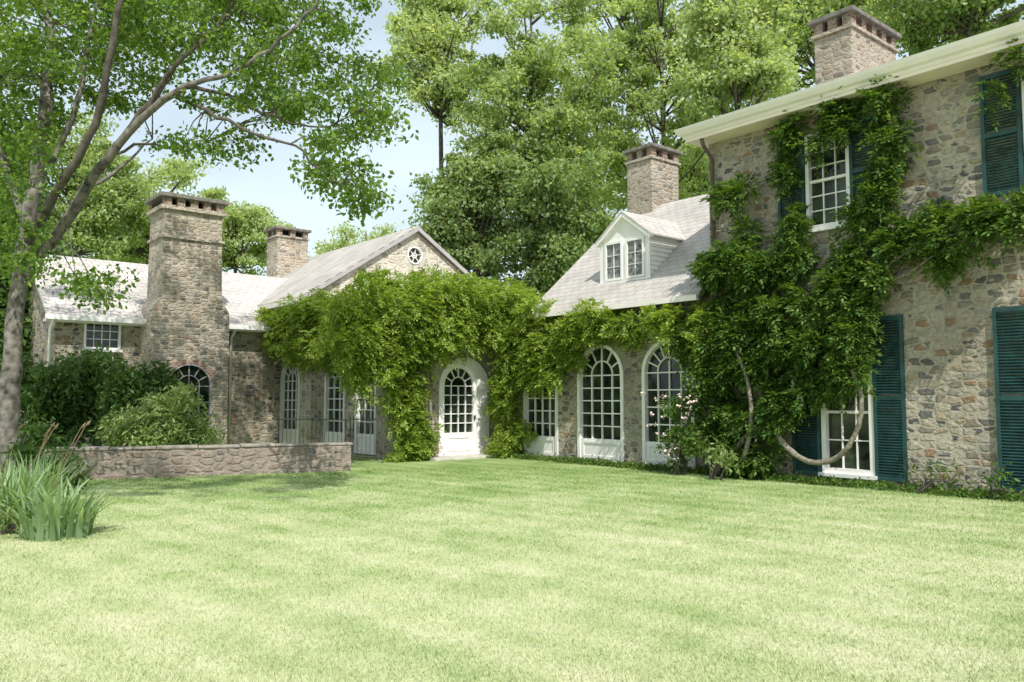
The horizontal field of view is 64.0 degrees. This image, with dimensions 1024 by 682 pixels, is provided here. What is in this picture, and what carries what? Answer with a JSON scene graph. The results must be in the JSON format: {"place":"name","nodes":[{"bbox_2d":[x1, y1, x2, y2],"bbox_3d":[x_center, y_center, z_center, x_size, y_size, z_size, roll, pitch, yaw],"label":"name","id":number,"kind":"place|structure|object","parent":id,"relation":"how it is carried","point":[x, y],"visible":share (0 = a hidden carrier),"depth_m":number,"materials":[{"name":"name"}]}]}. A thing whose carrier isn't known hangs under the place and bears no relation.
{"place":"outdoors","nodes":[
{"label":"outdoors","id":0,"kind":"place"},
{"bbox_2d":[0,454,1023,681],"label":"lawn","id":1,"kind":"structure","parent":0,"point":[367,462],"depth_m":7.32,"materials":[{"name":"green plant"}]},
{"bbox_2d":[0,142,75,362],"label":"woodland tree","id":2,"kind":"object","parent":1,"relation":"on","point":[27,344],"visible":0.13,"depth_m":25.63,"materials":[{"name":"green plant"}]},
{"bbox_2d":[0,488,90,538],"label":"bedding plant","id":3,"kind":"object","parent":1,"relation":"on","point":[7,529],"visible":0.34,"depth_m":9.62,"materials":[{"name":"green plant"}]},
{"bbox_2d":[0,457,92,532],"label":"iris clump","id":4,"kind":"object","parent":1,"relation":"on","point":[27,485],"visible":0.43,"depth_m":9.86,"materials":[{"name":"green plant"}]},
{"bbox_2d":[0,412,93,494],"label":"bedding plant","id":5,"kind":"object","parent":1,"relation":"on","point":[33,446],"visible":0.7,"depth_m":13.39,"materials":[{"name":"green plant"}]},
{"bbox_2d":[0,420,97,499],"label":"daylily clump","id":6,"kind":"object","parent":1,"relation":"on","point":[23,471],"visible":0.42,"depth_m":12.06,"materials":[{"name":"green plant"}]},
{"bbox_2d":[0,475,136,541],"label":"iris clump","id":7,"kind":"object","parent":1,"relation":"on","point":[45,522],"visible":0.98,"depth_m":9.30,"materials":[{"name":"green plant"}]},
{"bbox_2d":[11,105,159,261],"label":"woodland tree","id":8,"kind":"object","parent":1,"relation":"on","point":[104,231],"visible":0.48,"depth_m":40.09,"materials":[{"name":"green plant"}]},
{"bbox_2d":[0,341,181,446],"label":"shrub","id":9,"kind":"object","parent":1,"relation":"on","point":[46,396],"visible":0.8,"depth_m":19.44,"materials":[{"name":"green plant"}]},
{"bbox_2d":[61,153,233,263],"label":"woodland tree","id":10,"kind":"object","parent":1,"relation":"on","point":[182,172],"visible":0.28,"depth_m":43.44,"materials":[{"name":"green plant"}]},
{"bbox_2d":[20,191,287,446],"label":"wing","id":11,"kind":"structure","parent":1,"relation":"on","point":[190,305],"depth_m":24.61,"materials":[{"name":"beige stone"}]},
{"bbox_2d":[82,324,122,351],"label":"window","id":12,"kind":"structure","parent":11,"relation":"in","point":[108,335],"depth_m":23.78,"materials":[{"name":"white paint"}]},
{"bbox_2d":[170,364,211,428],"bbox_3d":[-9.574,1.737,24.240,1.300,2.100,0.175,3,-5,-40],"label":"window","id":13,"kind":"structure","parent":11,"relation":"in","point":[195,374],"depth_m":24.48,"materials":[{"name":"grey paint"}]},
{"bbox_2d":[89,380,227,447],"bbox_3d":[-8.074,1.903,18.951,3.371,2.074,1.948,0,-4,0],"label":"shrub","id":14,"kind":"object","parent":1,"relation":"on","point":[154,422],"visible":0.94,"depth_m":18.60,"materials":[{"name":"green plant"}]},
{"bbox_2d":[27,442,352,479],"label":"terrace wall","id":15,"kind":"structure","parent":1,"relation":"on","point":[174,461],"depth_m":16.94,"materials":[{"name":"stone"}]},
{"bbox_2d":[278,416,350,442],"bbox_3d":[-5.023,2.483,20.778,2.082,1.130,0.031,-1,-4,17],"label":"iron railing","id":16,"kind":"object","parent":15,"relation":"on","point":[303,419],"visible":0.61,"depth_m":20.79,"materials":[{"name":"black metal"}]},
{"bbox_2d":[0,0,419,486],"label":"maple tree","id":17,"kind":"object","parent":1,"relation":"on","point":[116,32],"visible":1,"depth_m":14.85,"materials":[{"name":"green plant"}]},
{"bbox_2d":[197,185,295,275],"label":"woodland tree","id":18,"kind":"object","parent":1,"relation":"on","point":[252,224],"visible":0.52,"depth_m":47.86,"materials":[{"name":"green plant"}]},
{"bbox_2d":[308,220,401,257],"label":"woodland tree","id":19,"kind":"object","parent":1,"relation":"on","point":[344,241],"visible":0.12,"depth_m":52.37,"materials":[{"name":"green plant"}]},
{"bbox_2d":[255,225,479,442],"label":"gabled wing","id":20,"kind":"structure","parent":1,"relation":"on","point":[410,249],"depth_m":28.03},
{"bbox_2d":[279,362,299,442],"bbox_3d":[-7.150,2.000,26.585,0.175,2.800,1.400,3,-5,-40],"label":"window","id":21,"kind":"structure","parent":20,"relation":"in","point":[289,380],"depth_m":26.73,"materials":[{"name":"white paint"}]},
{"bbox_2d":[407,246,422,263],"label":"round window","id":22,"kind":"structure","parent":20,"relation":"in","point":[414,254],"depth_m":28.30,"materials":[{"name":"white paint"}]},
{"bbox_2d":[353,416,383,462],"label":"iron gate","id":23,"kind":"structure","parent":1,"relation":"on","point":[374,456],"depth_m":20.30,"materials":[{"name":"black metal"}]},
{"bbox_2d":[248,262,545,462],"bbox_3d":[-3.575,0.707,23.102,10.219,5.789,8.903,0,-4,0],"label":"wisteria vine","id":24,"kind":"object","parent":1,"relation":"on","point":[420,320],"visible":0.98,"depth_m":20.87,"materials":[{"name":"green plant"}]},
{"bbox_2d":[310,330,531,460],"bbox_3d":[-1.393,1.272,25.485,7.950,4.600,6.240,3,-5,-40],"label":"garden room","id":25,"kind":"object","parent":1,"relation":"on","point":[459,398],"visible":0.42,"depth_m":22.76,"materials":[{"name":"white paint"}]},
{"bbox_2d":[323,370,345,442],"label":"window","id":26,"kind":"structure","parent":25,"relation":"in","point":[334,403],"depth_m":24.39,"materials":[{"name":"white paint"}]},
{"bbox_2d":[354,372,376,454],"bbox_3d":[-4.026,1.742,22.871,0.175,2.800,1.150,3,-5,-40],"label":"window","id":27,"kind":"structure","parent":25,"relation":"in","point":[363,428],"depth_m":22.91,"materials":[{"name":"white paint"}]},
{"bbox_2d":[443,365,475,454],"bbox_3d":[-1.468,1.884,22.467,1.140,2.440,0.170,3,-5,-40],"label":"door","id":28,"kind":"structure","parent":25,"relation":"in","point":[459,386],"depth_m":22.50,"materials":[{"name":"white paint"}]},
{"bbox_2d":[366,0,498,173],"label":"woodland tree","id":29,"kind":"object","parent":1,"relation":"on","point":[429,33],"visible":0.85,"depth_m":38.97,"materials":[{"name":"green plant"}]},
{"bbox_2d":[402,123,531,285],"bbox_3d":[-1.882,-2.577,36.369,5.898,14.005,5.504,0,-4,0],"label":"woodland tree","id":30,"kind":"object","parent":1,"relation":"on","point":[461,228],"visible":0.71,"depth_m":35.65,"materials":[{"name":"green plant"}]},
{"bbox_2d":[440,0,627,267],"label":"woodland tree","id":31,"kind":"object","parent":1,"relation":"on","point":[531,70],"visible":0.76,"depth_m":36.42,"materials":[{"name":"green plant"}]},
{"bbox_2d":[469,132,619,294],"bbox_3d":[1.773,-2.326,35.258,6.624,13.350,6.577,3,-5,-35],"label":"woodland tree","id":32,"kind":"object","parent":1,"relation":"on","point":[563,241],"visible":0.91,"depth_m":34.21,"materials":[{"name":"green plant"}]},
{"bbox_2d":[535,0,667,237],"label":"woodland tree","id":33,"kind":"object","parent":1,"relation":"on","point":[611,11],"visible":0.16,"depth_m":45.08,"materials":[{"name":"green plant"}]},
{"bbox_2d":[496,142,713,470],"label":"arcade wing","id":34,"kind":"structure","parent":1,"relation":"on","point":[646,247],"depth_m":20.20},
{"bbox_2d":[523,373,557,457],"bbox_3d":[0.805,1.626,21.787,0.175,2.880,1.350,3,-5,-40],"label":"window","id":35,"kind":"structure","parent":34,"relation":"in","point":[544,414],"depth_m":21.73,"materials":[{"name":"white paint"}]},
{"bbox_2d":[577,345,624,462],"bbox_3d":[2.206,1.510,20.120,0.175,2.880,1.550,3,-5,-40],"label":"window","id":36,"kind":"structure","parent":34,"relation":"in","point":[600,394],"depth_m":20.14,"materials":[{"name":"white paint"}]},
{"bbox_2d":[480,292,727,458],"bbox_3d":[1.855,0.999,19.907,1.666,4.732,8.456,3,-5,-39],"label":"climbing vine","id":37,"kind":"object","parent":34,"relation":"attached to","point":[543,354],"visible":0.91,"depth_m":20.66,"materials":[{"name":"green plant"}]},
{"bbox_2d":[641,341,695,468],"bbox_3d":[3.562,1.398,18.509,0.175,2.880,1.500,3,-5,-40],"label":"window","id":38,"kind":"structure","parent":34,"relation":"in","point":[657,375],"depth_m":18.78,"materials":[{"name":"white paint"}]},
{"bbox_2d":[565,0,691,137],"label":"woodland tree","id":39,"kind":"object","parent":1,"relation":"on","point":[595,12],"visible":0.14,"depth_m":50.69,"materials":[{"name":"green plant"}]},
{"bbox_2d":[576,0,746,214],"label":"woodland tree","id":40,"kind":"object","parent":1,"relation":"on","point":[642,56],"visible":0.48,"depth_m":40.97,"materials":[{"name":"green plant"}]},
{"bbox_2d":[640,366,720,474],"bbox_3d":[3.471,1.658,17.192,1.633,2.295,1.035,-3,-5,39],"label":"rose bush","id":41,"kind":"object","parent":1,"relation":"on","point":[684,436],"visible":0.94,"depth_m":17.00,"materials":[{"name":"green plant"}]},
{"bbox_2d":[666,97,708,198],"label":"woodland tree","id":42,"kind":"object","parent":1,"relation":"on","point":[700,171],"visible":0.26,"depth_m":45.17,"materials":[{"name":"green plant"}]},
{"bbox_2d":[703,437,745,479],"bbox_3d":[4.025,2.315,16.082,0.798,0.835,1.045,2,-4,-22],"label":"shrub","id":43,"kind":"object","parent":1,"relation":"on","point":[721,461],"visible":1,"depth_m":16.01,"materials":[{"name":"green plant"}]},
{"bbox_2d":[655,0,807,148],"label":"woodland tree","id":44,"kind":"object","parent":1,"relation":"on","point":[751,67],"visible":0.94,"depth_m":34.04,"materials":[{"name":"green plant"}]},
{"bbox_2d":[490,450,1023,501],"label":"ground cover","id":45,"kind":"object","parent":1,"relation":"on","point":[979,492],"visible":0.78,"depth_m":15.31,"materials":[{"name":"green plant"}]},
{"bbox_2d":[729,0,920,96],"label":"woodland tree","id":46,"kind":"object","parent":1,"relation":"on","point":[799,27],"visible":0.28,"depth_m":38.13,"materials":[{"name":"green plant"}]},
{"bbox_2d":[674,5,1023,497],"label":"stone house","id":47,"kind":"structure","parent":1,"relation":"on","point":[948,382],"depth_m":14.31,"materials":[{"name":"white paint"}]},
{"bbox_2d":[803,132,850,233],"bbox_3d":[6.083,-3.089,15.759,0.240,1.950,1.000,3,-5,-40],"label":"window","id":48,"kind":"structure","parent":47,"relation":"in","point":[826,194],"depth_m":15.81,"materials":[{"name":"white paint"}]},
{"bbox_2d":[664,37,1023,479],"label":"house vine","id":49,"kind":"object","parent":47,"relation":"attached to","point":[795,345],"visible":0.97,"depth_m":15.34,"materials":[{"name":"green plant"}]},
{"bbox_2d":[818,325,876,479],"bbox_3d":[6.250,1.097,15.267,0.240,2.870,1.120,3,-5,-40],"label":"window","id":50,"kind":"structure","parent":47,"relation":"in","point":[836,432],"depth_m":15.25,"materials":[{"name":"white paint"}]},
{"bbox_2d":[1021,78,1023,192],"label":"window","id":51,"kind":"structure","parent":47,"relation":"in","point":[1022,83],"depth_m":13.18,"materials":[{"name":"white paint"}]},
{"bbox_2d":[900,457,969,493],"bbox_3d":[7.081,2.278,13.790,0.546,0.712,1.100,4,-6,-44],"label":"shrub","id":52,"kind":"object","parent":1,"relation":"on","point":[930,482],"visible":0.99,"depth_m":13.70,"materials":[{"name":"green plant"}]},
{"bbox_2d":[865,0,1023,57],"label":"woodland tree","id":53,"kind":"object","parent":1,"relation":"on","point":[955,20],"visible":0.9,"depth_m":34.85,"materials":[{"name":"green plant"}]},
{"bbox_2d":[974,460,1023,500],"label":"shrub","id":54,"kind":"object","parent":1,"relation":"on","point":[999,489],"visible":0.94,"depth_m":12.85,"materials":[{"name":"green plant"}]},
{"bbox_2d":[0,0,1023,284],"label":"sky","id":55,"kind":"structure","parent":0,"point":[270,183],"materials":[{"name":"blue"}]}
]}

